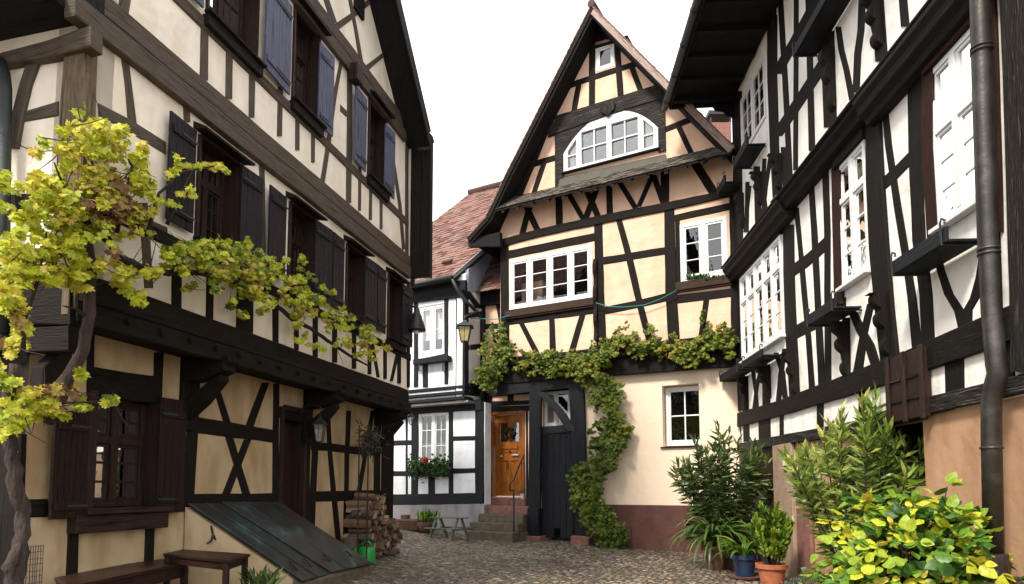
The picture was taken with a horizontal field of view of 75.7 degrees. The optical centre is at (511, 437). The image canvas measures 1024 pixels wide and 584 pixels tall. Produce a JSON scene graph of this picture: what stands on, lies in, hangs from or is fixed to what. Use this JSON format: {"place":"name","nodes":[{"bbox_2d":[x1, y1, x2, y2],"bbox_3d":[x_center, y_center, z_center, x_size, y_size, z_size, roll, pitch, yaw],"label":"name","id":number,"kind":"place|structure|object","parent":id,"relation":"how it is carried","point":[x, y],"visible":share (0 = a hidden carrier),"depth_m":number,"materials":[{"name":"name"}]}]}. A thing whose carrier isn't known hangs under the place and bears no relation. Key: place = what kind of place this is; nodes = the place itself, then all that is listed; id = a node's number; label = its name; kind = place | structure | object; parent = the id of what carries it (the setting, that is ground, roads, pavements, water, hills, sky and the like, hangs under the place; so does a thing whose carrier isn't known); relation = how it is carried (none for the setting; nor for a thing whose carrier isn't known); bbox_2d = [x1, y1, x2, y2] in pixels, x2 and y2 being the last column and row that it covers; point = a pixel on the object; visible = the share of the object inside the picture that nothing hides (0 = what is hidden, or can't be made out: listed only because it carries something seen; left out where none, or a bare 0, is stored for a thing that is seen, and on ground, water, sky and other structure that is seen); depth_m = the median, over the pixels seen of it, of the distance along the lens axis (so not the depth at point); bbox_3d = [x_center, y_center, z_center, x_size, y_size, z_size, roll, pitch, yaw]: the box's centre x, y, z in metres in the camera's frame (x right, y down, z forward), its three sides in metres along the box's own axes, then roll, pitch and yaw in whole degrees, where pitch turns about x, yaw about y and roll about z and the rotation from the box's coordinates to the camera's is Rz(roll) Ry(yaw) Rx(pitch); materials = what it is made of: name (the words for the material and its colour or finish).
{"place":"outdoors","nodes":[
{"label":"outdoors","id":0,"kind":"place"},
{"bbox_2d":[397,515,423,530],"bbox_3d":[-2.503,2.120,16.480,0.680,0.380,0.442,-3,-5,29],"label":"plant pot","id":1,"kind":"object","parent":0,"point":[409,523],"visible":0.64,"depth_m":16.28,"materials":[{"name":"stone"}]},
{"bbox_2d":[401,0,731,220],"label":"sky","id":2,"kind":"structure","parent":0,"point":[485,68],"materials":[{"name":"white"}]},
{"bbox_2d":[338,496,795,583],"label":"cobbled street","id":3,"kind":"structure","parent":0,"point":[438,557],"depth_m":11.61,"materials":[{"name":"grey stone"}]},
{"bbox_2d":[25,544,43,583],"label":"wire mesh","id":4,"kind":"object","parent":3,"relation":"on","point":[32,564],"visible":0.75,"depth_m":5.47,"materials":[{"name":"black metal"}]},
{"bbox_2d":[54,559,188,583],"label":"bench","id":5,"kind":"object","parent":3,"relation":"on","point":[153,571],"visible":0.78,"depth_m":6.08,"materials":[{"name":"brown wood"}]},
{"bbox_2d":[163,549,249,583],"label":"table","id":6,"kind":"object","parent":3,"relation":"on","point":[225,562],"visible":0.94,"depth_m":6.51,"materials":[{"name":"brown wood"}]},
{"bbox_2d":[0,0,433,583],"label":"timbered house","id":7,"kind":"structure","parent":3,"relation":"on","point":[306,122],"depth_m":7.65,"materials":[{"name":"beige paint"}]},
{"bbox_2d":[93,398,144,506],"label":"window","id":8,"kind":"structure","parent":7,"relation":"in","point":[119,450],"depth_m":6.76,"materials":[{"name":"brown wood"}]},
{"bbox_2d":[0,92,392,583],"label":"grapevine","id":9,"kind":"object","parent":7,"relation":"attached to","point":[107,188],"visible":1,"depth_m":5.19,"materials":[{"name":"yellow plant"}]},
{"bbox_2d":[199,152,224,239],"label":"window","id":10,"kind":"structure","parent":7,"relation":"in","point":[211,196],"depth_m":7.59,"materials":[{"name":"brown wood"}]},
{"bbox_2d":[210,0,243,39],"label":"window","id":11,"kind":"structure","parent":7,"relation":"in","point":[231,11],"depth_m":8.01,"materials":[{"name":"brown wood"}]},
{"bbox_2d":[282,420,292,508],"bbox_3d":[-3.346,0.651,9.523,0.070,2.060,0.531,-1,-5,14],"label":"door","id":12,"kind":"structure","parent":7,"relation":"in","point":[288,425],"depth_m":9.65,"materials":[{"name":"brown wood"}]},
{"bbox_2d":[290,215,302,285],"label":"window","id":13,"kind":"structure","parent":7,"relation":"in","point":[296,243],"depth_m":9.25,"materials":[{"name":"brown wood"}]},
{"bbox_2d":[294,23,307,104],"bbox_3d":[-3.083,-5.194,9.265,0.182,1.338,0.615,0,-5,5],"label":"window","id":14,"kind":"structure","parent":7,"relation":"in","point":[301,38],"depth_m":9.46,"materials":[{"name":"brown wood"}]},
{"bbox_2d":[295,404,327,443],"bbox_3d":[-2.903,-0.208,9.467,0.488,0.587,0.202,0,-5,0],"label":"lantern","id":15,"kind":"object","parent":7,"relation":"attached to","point":[319,421],"visible":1,"depth_m":9.45,"materials":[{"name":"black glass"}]},
{"bbox_2d":[347,255,353,312],"bbox_3d":[-2.700,-2.424,10.544,0.066,1.108,0.556,-1,-5,14],"label":"window","id":16,"kind":"structure","parent":7,"relation":"in","point":[350,268],"depth_m":10.76,"materials":[{"name":"brown wood"}]},
{"bbox_2d":[353,0,364,20],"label":"window","id":17,"kind":"structure","parent":7,"relation":"in","point":[358,5],"depth_m":10.77,"materials":[{"name":"brown wood"}]},
{"bbox_2d":[370,115,375,174],"bbox_3d":[-2.539,-5.032,11.429,0.185,1.338,0.626,0,-5,5],"label":"window","id":18,"kind":"structure","parent":7,"relation":"in","point":[372,120],"depth_m":11.67,"materials":[{"name":"brown wood"}]},
{"bbox_2d":[389,284,391,335],"bbox_3d":[-2.329,-2.313,12.019,0.066,1.108,0.567,-1,-5,14],"label":"window","id":19,"kind":"structure","parent":7,"relation":"in","point":[390,301],"depth_m":12.24,"materials":[{"name":"brown wood"}]},
{"bbox_2d":[407,408,414,425],"bbox_3d":[-1.933,-0.401,12.387,0.214,0.344,0.134,0,-5,0],"label":"lantern","id":20,"kind":"object","parent":7,"relation":"hanging from","point":[411,415],"visible":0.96,"depth_m":12.36,"materials":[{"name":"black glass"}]},
{"bbox_2d":[407,304,425,333],"bbox_3d":[-1.803,-2.232,12.473,0.350,0.540,0.357,0,-5,0],"label":"wall lamp","id":21,"kind":"object","parent":7,"relation":"attached to","point":[416,325],"visible":0.97,"depth_m":12.38,"materials":[{"name":"black metal"}]},
{"bbox_2d":[238,564,288,583],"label":"fern tuft","id":22,"kind":"object","parent":3,"relation":"on","point":[268,578],"visible":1,"depth_m":6.57,"materials":[{"name":"green plant"}]},
{"bbox_2d":[184,501,372,583],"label":"cellar hatch","id":23,"kind":"object","parent":3,"relation":"on","point":[274,536],"visible":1,"depth_m":8.01,"materials":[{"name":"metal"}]},
{"bbox_2d":[188,503,329,581],"bbox_3d":[-2.992,1.248,7.954,1.291,0.946,1.201,0,-4,0],"label":"door leaf","id":24,"kind":"structure","parent":23,"relation":"in","point":[303,569],"depth_m":7.85,"materials":[{"name":"grey wood"}]},
{"bbox_2d":[222,501,372,572],"bbox_3d":[-2.752,1.298,8.736,1.477,0.935,1.719,0,-4,0],"label":"door leaf","id":25,"kind":"structure","parent":23,"relation":"in","point":[276,519],"depth_m":8.66,"materials":[{"name":"grey metal"}]},
{"bbox_2d":[340,537,356,549],"bbox_3d":[-2.586,1.791,10.442,0.320,0.422,0.312,0,-5,0],"label":"chopping block","id":26,"kind":"object","parent":3,"relation":"on","point":[350,542],"depth_m":10.34,"materials":[{"name":"brown wood"}]},
{"bbox_2d":[357,425,359,552],"bbox_3d":[-2.345,0.898,10.063,0.023,2.197,0.023,0,-5,0],"label":"iron rod","id":27,"kind":"object","parent":3,"relation":"on","point":[358,489],"visible":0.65,"depth_m":10.06,"materials":[{"name":"metal"}]},
{"bbox_2d":[352,541,374,564],"bbox_3d":[-2.315,1.810,10.358,0.277,0.372,0.443,-1,-5,9],"label":"watering can","id":28,"kind":"object","parent":3,"relation":"on","point":[370,552],"visible":0.71,"depth_m":10.34,"materials":[{"name":"green plastic"}]},
{"bbox_2d":[366,425,368,558],"bbox_3d":[-2.270,0.907,10.365,0.023,2.228,0.023,0,-5,0],"label":"iron rod","id":29,"kind":"object","parent":3,"relation":"on","point":[367,499],"visible":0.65,"depth_m":10.35,"materials":[{"name":"metal"}]},
{"bbox_2d":[353,419,389,462],"bbox_3d":[-2.271,0.049,10.651,0.442,0.750,1.591,-1,-5,7],"label":"dried plant","id":30,"kind":"object","parent":29,"relation":"hanging from","point":[371,440],"visible":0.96,"depth_m":10.45,"materials":[{"name":"brown plant"}]},
{"bbox_2d":[385,549,395,555],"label":"firewood log","id":31,"kind":"object","parent":3,"relation":"on","point":[392,553],"visible":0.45,"depth_m":11.61,"materials":[{"name":"brown wood"}]},
{"bbox_2d":[390,548,399,553],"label":"firewood log","id":32,"kind":"object","parent":3,"relation":"on","point":[397,550],"visible":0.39,"depth_m":11.71,"materials":[{"name":"brown wood"}]},
{"bbox_2d":[416,509,442,533],"bbox_3d":[-2.083,2.014,16.161,0.600,0.648,0.601,-2,-5,20],"label":"plant pot","id":33,"kind":"object","parent":3,"relation":"on","point":[424,515],"visible":0.94,"depth_m":16.07,"materials":[{"name":"ceramic"}]},
{"bbox_2d":[393,181,501,533],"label":"white timbered house","id":34,"kind":"structure","parent":3,"relation":"on","point":[451,409],"depth_m":17.49,"materials":[{"name":"paint"}]},
{"bbox_2d":[406,453,451,484],"bbox_3d":[-2.212,0.812,17.426,1.643,0.859,0.525,-3,-5,31],"label":"flower box","id":35,"kind":"object","parent":34,"relation":"attached to","point":[421,469],"visible":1,"depth_m":17.27,"materials":[{"name":"green plant"}]},
{"bbox_2d":[419,304,443,355],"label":"window","id":36,"kind":"structure","parent":34,"relation":"in","point":[431,341],"depth_m":17.64,"materials":[{"name":"white paint"}]},
{"bbox_2d":[413,355,451,370],"bbox_3d":[-2.091,-1.921,17.315,1.126,0.358,0.222,-3,-5,29],"label":"flower box","id":37,"kind":"object","parent":34,"relation":"attached to","point":[433,360],"visible":1,"depth_m":17.20,"materials":[{"name":"black wood"}]},
{"bbox_2d":[418,412,448,463],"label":"window","id":38,"kind":"structure","parent":34,"relation":"in","point":[436,424],"depth_m":17.88,"materials":[{"name":"white paint"}]},
{"bbox_2d":[455,309,478,343],"bbox_3d":[-1.108,-2.812,16.374,0.443,1.170,1.450,0,-5,3],"label":"lantern","id":39,"kind":"object","parent":34,"relation":"attached to","point":[464,327],"visible":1,"depth_m":15.73,"materials":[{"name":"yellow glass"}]},
{"bbox_2d":[470,315,510,319],"bbox_3d":[-1.073,-3.214,17.302,2.377,0.424,0.020,-3,-5,29],"label":"rope","id":40,"kind":"object","parent":34,"relation":"attached to","point":[487,318],"visible":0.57,"depth_m":17.04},
{"bbox_2d":[424,516,472,539],"bbox_3d":[-1.492,2.113,15.464,0.900,0.505,0.800,-3,-5,29],"label":"picnic bench","id":41,"kind":"object","parent":3,"relation":"on","point":[454,528],"visible":0.99,"depth_m":15.38,"materials":[{"name":"grey wood"}]},
{"bbox_2d":[467,497,527,542],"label":"stone steps","id":42,"kind":"structure","parent":3,"relation":"on","point":[494,522],"depth_m":16.09,"materials":[{"name":"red stone"}]},
{"bbox_2d":[508,454,525,531],"bbox_3d":[0.162,1.310,16.140,0.119,1.900,1.228,-2,-5,19],"label":"handrail","id":43,"kind":"object","parent":42,"relation":"on","point":[513,490],"visible":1,"depth_m":15.66,"materials":[{"name":"black metal"}]},
{"bbox_2d":[475,257,546,507],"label":"link house","id":44,"kind":"structure","parent":3,"relation":"on","point":[489,288],"depth_m":17.60,"materials":[{"name":"pink paint"}]},
{"bbox_2d":[491,411,524,496],"bbox_3d":[0.026,0.442,17.574,1.022,2.245,0.631,-3,-5,29],"label":"front door","id":45,"kind":"structure","parent":44,"relation":"attached to","point":[506,455],"depth_m":17.45,"materials":[{"name":"brown wood"}]},
{"bbox_2d":[504,427,513,438],"bbox_3d":[-0.086,-0.126,17.384,0.324,0.327,0.128,-3,-5,30],"label":"door wreath","id":46,"kind":"object","parent":45,"relation":"attached to","point":[506,432],"depth_m":17.38,"materials":[{"name":"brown plant"}]},
{"bbox_2d":[466,0,741,553],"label":"gabled house","id":47,"kind":"structure","parent":3,"relation":"on","point":[606,194],"depth_m":15.56,"materials":[{"name":"beige paint"}]},
{"bbox_2d":[510,245,592,309],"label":"window","id":48,"kind":"structure","parent":47,"relation":"in","point":[567,274],"depth_m":16.65,"materials":[{"name":"white paint"}]},
{"bbox_2d":[544,390,569,426],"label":"window","id":49,"kind":"structure","parent":47,"relation":"in","point":[561,398],"depth_m":16.64,"materials":[{"name":"white paint"}]},
{"bbox_2d":[542,433,573,538],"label":"wooden gate","id":50,"kind":"structure","parent":47,"relation":"attached to","point":[556,467],"depth_m":16.03,"materials":[{"name":"grey wood"}]},
{"bbox_2d":[470,310,739,548],"bbox_3d":[1.810,-0.208,15.317,6.804,5.794,0.516,-3,-5,29],"label":"climbing vine","id":51,"kind":"object","parent":47,"relation":"attached to","point":[616,430],"visible":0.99,"depth_m":15.04,"materials":[{"name":"green plant"}]},
{"bbox_2d":[561,111,659,174],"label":"arched window","id":52,"kind":"structure","parent":47,"relation":"in","point":[622,135],"depth_m":16.16,"materials":[{"name":"white paint"}]},
{"bbox_2d":[596,35,632,71],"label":"window","id":53,"kind":"structure","parent":47,"relation":"in","point":[610,55],"depth_m":16.09,"materials":[{"name":"white paint"}]},
{"bbox_2d":[596,290,676,307],"bbox_3d":[2.814,-3.119,15.093,1.927,0.250,0.020,-3,-5,29],"label":"rope","id":54,"kind":"object","parent":47,"relation":"attached to","point":[637,305],"visible":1,"depth_m":15.04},
{"bbox_2d":[665,385,699,446],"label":"window","id":55,"kind":"structure","parent":47,"relation":"in","point":[682,403],"depth_m":15.85,"materials":[{"name":"white paint"}]},
{"bbox_2d":[680,215,727,281],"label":"window","id":56,"kind":"structure","parent":47,"relation":"in","point":[703,243],"depth_m":14.74,"materials":[{"name":"white paint"}]},
{"bbox_2d":[685,273,724,280],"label":"window plants","id":57,"kind":"object","parent":47,"relation":"on","point":[690,277],"depth_m":14.45,"materials":[{"name":"green plant"}]},
{"bbox_2d":[655,516,761,569],"bbox_3d":[3.579,1.867,11.760,1.974,0.955,1.979,3,-5,-33],"label":"agapanthus","id":58,"kind":"object","parent":3,"relation":"on","point":[708,535],"visible":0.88,"depth_m":11.61,"materials":[{"name":"green plant"}]},
{"bbox_2d":[667,419,773,567],"bbox_3d":[3.962,1.014,12.349,2.216,2.748,1.726,0,-5,0],"label":"oleander","id":59,"kind":"object","parent":3,"relation":"on","point":[722,507],"visible":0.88,"depth_m":12.01,"materials":[{"name":"green plant"}]},
{"bbox_2d":[712,535,759,579],"bbox_3d":[3.722,1.957,10.809,1.153,0.683,0.932,2,-5,-21],"label":"agapanthus","id":60,"kind":"object","parent":3,"relation":"on","point":[743,559],"visible":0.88,"depth_m":10.67,"materials":[{"name":"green plant"}]},
{"bbox_2d":[748,501,794,583],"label":"citrus shrub","id":61,"kind":"object","parent":3,"relation":"on","point":[772,533],"visible":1,"depth_m":10.00,"materials":[{"name":"green plant"}]},
{"bbox_2d":[781,572,817,583],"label":"sage plant","id":62,"kind":"object","parent":3,"relation":"on","point":[797,581],"visible":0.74,"depth_m":8.48,"materials":[{"name":"green plant"}]},
{"bbox_2d":[661,0,1023,583],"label":"timbered house","id":63,"kind":"structure","parent":3,"relation":"on","point":[875,187],"depth_m":7.94,"materials":[{"name":"white paint"}]},
{"bbox_2d":[740,54,766,145],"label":"window","id":64,"kind":"structure","parent":63,"relation":"in","point":[761,110],"depth_m":12.88,"materials":[{"name":"white paint"}]},
{"bbox_2d":[739,447,773,561],"bbox_3d":[4.767,1.673,12.847,0.030,2.879,2.115,0,-5,3],"label":"dark door","id":65,"kind":"structure","parent":63,"relation":"in","point":[769,470],"depth_m":12.22,"materials":[{"name":"brown wood"}]},
{"bbox_2d":[739,234,784,359],"bbox_3d":[4.709,-2.536,12.481,0.175,1.747,2.421,0,-5,1],"label":"window","id":66,"kind":"structure","parent":63,"relation":"in","point":[762,314],"depth_m":12.23,"materials":[{"name":"white paint"}]},
{"bbox_2d":[839,139,870,283],"bbox_3d":[4.514,-2.916,8.686,0.083,1.685,0.790,0,-5,3],"label":"window","id":67,"kind":"structure","parent":63,"relation":"in","point":[855,258],"depth_m":8.64,"materials":[{"name":"white paint"}]},
{"bbox_2d":[933,28,974,223],"bbox_3d":[4.389,-3.022,6.476,0.082,1.688,0.778,0,-5,3],"label":"window","id":68,"kind":"structure","parent":63,"relation":"in","point":[953,145],"depth_m":6.49,"materials":[{"name":"white paint"}]},
{"bbox_2d":[776,382,925,558],"bbox_3d":[4.073,0.728,7.866,1.844,2.831,1.415,0,-5,0],"label":"oleander","id":69,"kind":"object","parent":3,"relation":"on","point":[868,466],"visible":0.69,"depth_m":7.77,"materials":[{"name":"green plant"}]},
{"bbox_2d":[799,472,1023,583],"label":"hydrangea","id":70,"kind":"object","parent":3,"relation":"on","point":[949,547],"visible":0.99,"depth_m":5.40,"materials":[{"name":"green plant"}]},
{"bbox_2d":[705,110,731,141],"bbox_3d":[7.936,-11.310,25.366,0.970,2.200,0.920,0,-5,0],"label":"chimney stack","id":71,"kind":"object","parent":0,"point":[720,122],"visible":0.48,"depth_m":25.01,"materials":[{"name":"brick"}]},
{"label":"firewood log","id":72,"kind":"object","parent":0,"visible":0},
{"bbox_2d":[373,504,380,510],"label":"firewood log","id":73,"kind":"object","parent":72,"relation":"on","point":[376,506],"visible":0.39,"depth_m":11.06,"materials":[{"name":"brown wood"}]},
{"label":"firewood log","id":74,"kind":"object","parent":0,"visible":0},
{"bbox_2d":[354,496,378,499],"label":"firewood log","id":75,"kind":"object","parent":74,"relation":"on","point":[369,497],"visible":0.88,"depth_m":11.01,"materials":[{"name":"brown wood"}]},
{"bbox_2d":[354,492,374,495],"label":"firewood log","id":76,"kind":"object","parent":75,"relation":"on","point":[362,494],"visible":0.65,"depth_m":11.13,"materials":[{"name":"brown wood"}]},
{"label":"firewood log","id":77,"kind":"object","parent":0,"visible":0},
{"bbox_2d":[356,493,385,516],"bbox_3d":[-2.304,1.099,10.879,0.040,0.366,1.401,-1,-5,6],"label":"stick","id":78,"kind":"object","parent":77,"relation":"on","point":[365,508],"visible":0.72,"depth_m":10.65,"materials":[{"name":"brown wood"}]},
{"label":"firewood log","id":79,"kind":"object","parent":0,"visible":0},
{"bbox_2d":[374,542,383,547],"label":"firewood log","id":80,"kind":"object","parent":79,"relation":"on","point":[379,544],"visible":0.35,"depth_m":11.10,"materials":[{"name":"brown wood"}]},
{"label":"firewood log","id":81,"kind":"object","parent":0,"visible":0},
{"bbox_2d":[376,539,386,545],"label":"firewood log","id":82,"kind":"object","parent":81,"relation":"on","point":[383,541],"visible":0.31,"depth_m":11.22,"materials":[{"name":"brown wood"}]},
{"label":"firewood log","id":83,"kind":"object","parent":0,"visible":0},
{"bbox_2d":[384,536,391,540],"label":"firewood log","id":84,"kind":"object","parent":83,"relation":"on","point":[388,538],"visible":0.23,"depth_m":11.42,"materials":[{"name":"brown wood"}]},
{"label":"firewood log","id":85,"kind":"object","parent":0,"visible":0},
{"bbox_2d":[388,533,396,539],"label":"firewood log","id":86,"kind":"object","parent":85,"relation":"on","point":[393,536],"visible":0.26,"depth_m":11.62,"materials":[{"name":"brown wood"}]},
{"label":"firewood log","id":87,"kind":"object","parent":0,"visible":0},
{"bbox_2d":[393,532,402,538],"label":"firewood log","id":88,"kind":"object","parent":87,"relation":"on","point":[400,535],"visible":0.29,"depth_m":11.99,"materials":[{"name":"brown wood"}]},
{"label":"firewood log","id":89,"kind":"object","parent":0,"visible":0},
{"bbox_2d":[347,533,373,539],"bbox_3d":[-2.493,1.619,10.847,0.429,0.107,0.114,-1,-8,10],"label":"firewood log","id":90,"kind":"object","parent":89,"relation":"on","point":[363,536],"visible":0.74,"depth_m":10.83,"materials":[{"name":"brown wood"}]},
{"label":"firewood log","id":91,"kind":"object","parent":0,"visible":0},
{"bbox_2d":[379,530,386,536],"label":"firewood log","id":92,"kind":"object","parent":91,"relation":"on","point":[383,533],"visible":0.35,"depth_m":11.26,"materials":[{"name":"brown wood"}]},
{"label":"firewood log","id":93,"kind":"object","parent":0,"visible":0},
{"bbox_2d":[348,528,371,531],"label":"firewood log","id":94,"kind":"object","parent":93,"relation":"on","point":[360,530],"visible":0.86,"depth_m":10.90,"materials":[{"name":"brown wood"}]},
{"bbox_2d":[343,519,370,527],"bbox_3d":[-2.552,1.409,10.880,0.467,0.119,0.082,1,16,12],"label":"firewood log","id":95,"kind":"object","parent":94,"relation":"on","point":[351,523],"visible":0.82,"depth_m":10.86,"materials":[{"name":"brown wood"}]},
{"bbox_2d":[350,510,370,516],"bbox_3d":[-2.493,1.244,10.869,0.356,0.109,0.066,-2,5,19],"label":"firewood log","id":96,"kind":"object","parent":95,"relation":"on","point":[353,513],"visible":0.71,"depth_m":10.84,"materials":[{"name":"brown wood"}]},
{"bbox_2d":[346,507,369,511],"bbox_3d":[-2.564,1.176,10.967,0.380,0.165,0.078,0,-44,14],"label":"firewood log","id":97,"kind":"object","parent":96,"relation":"on","point":[350,509],"visible":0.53,"depth_m":10.94,"materials":[{"name":"brown wood"}]},
{"bbox_2d":[345,500,371,507],"bbox_3d":[-2.530,1.092,10.904,0.424,0.160,0.068,-2,26,10],"label":"firewood log","id":98,"kind":"object","parent":97,"relation":"on","point":[353,504],"visible":0.88,"depth_m":10.88,"materials":[{"name":"brown wood"}]},
{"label":"firewood log","id":99,"kind":"object","parent":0,"visible":0},
{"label":"firewood log","id":100,"kind":"object","parent":99,"relation":"on","visible":0},
{"bbox_2d":[356,526,378,531],"bbox_3d":[-2.423,1.514,11.040,0.376,0.114,0.088,1,29,6],"label":"firewood log","id":101,"kind":"object","parent":100,"relation":"on","point":[374,528],"visible":0.41,"depth_m":10.99,"materials":[{"name":"brown wood"}]},
{"bbox_2d":[371,520,377,524],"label":"firewood log","id":102,"kind":"object","parent":101,"relation":"on","point":[374,522],"visible":0.35,"depth_m":10.98,"materials":[{"name":"brown wood"}]},
{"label":"firewood log","id":103,"kind":"object","parent":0,"visible":0},
{"bbox_2d":[386,524,395,529],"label":"firewood log","id":104,"kind":"object","parent":103,"relation":"on","point":[391,526],"visible":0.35,"depth_m":11.57,"materials":[{"name":"brown wood"}]},
{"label":"firewood log","id":105,"kind":"object","parent":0,"visible":0},
{"bbox_2d":[389,521,398,527],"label":"firewood log","id":106,"kind":"object","parent":105,"relation":"on","point":[396,523],"visible":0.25,"depth_m":11.72,"materials":[{"name":"brown wood"}]},
{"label":"firewood log","id":107,"kind":"object","parent":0,"visible":0},
{"bbox_2d":[346,515,371,520],"bbox_3d":[-2.547,1.335,10.985,0.425,0.113,0.073,0,0,9],"label":"firewood log","id":108,"kind":"object","parent":107,"relation":"on","point":[350,517],"visible":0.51,"depth_m":10.97,"materials":[{"name":"brown wood"}]},
{"bbox_2d":[363,511,376,518],"bbox_3d":[-2.450,1.273,10.977,0.396,0.105,0.113,3,11,23],"label":"firewood log","id":109,"kind":"object","parent":108,"relation":"on","point":[373,515],"visible":0.41,"depth_m":10.90,"materials":[{"name":"brown wood"}]}
]}

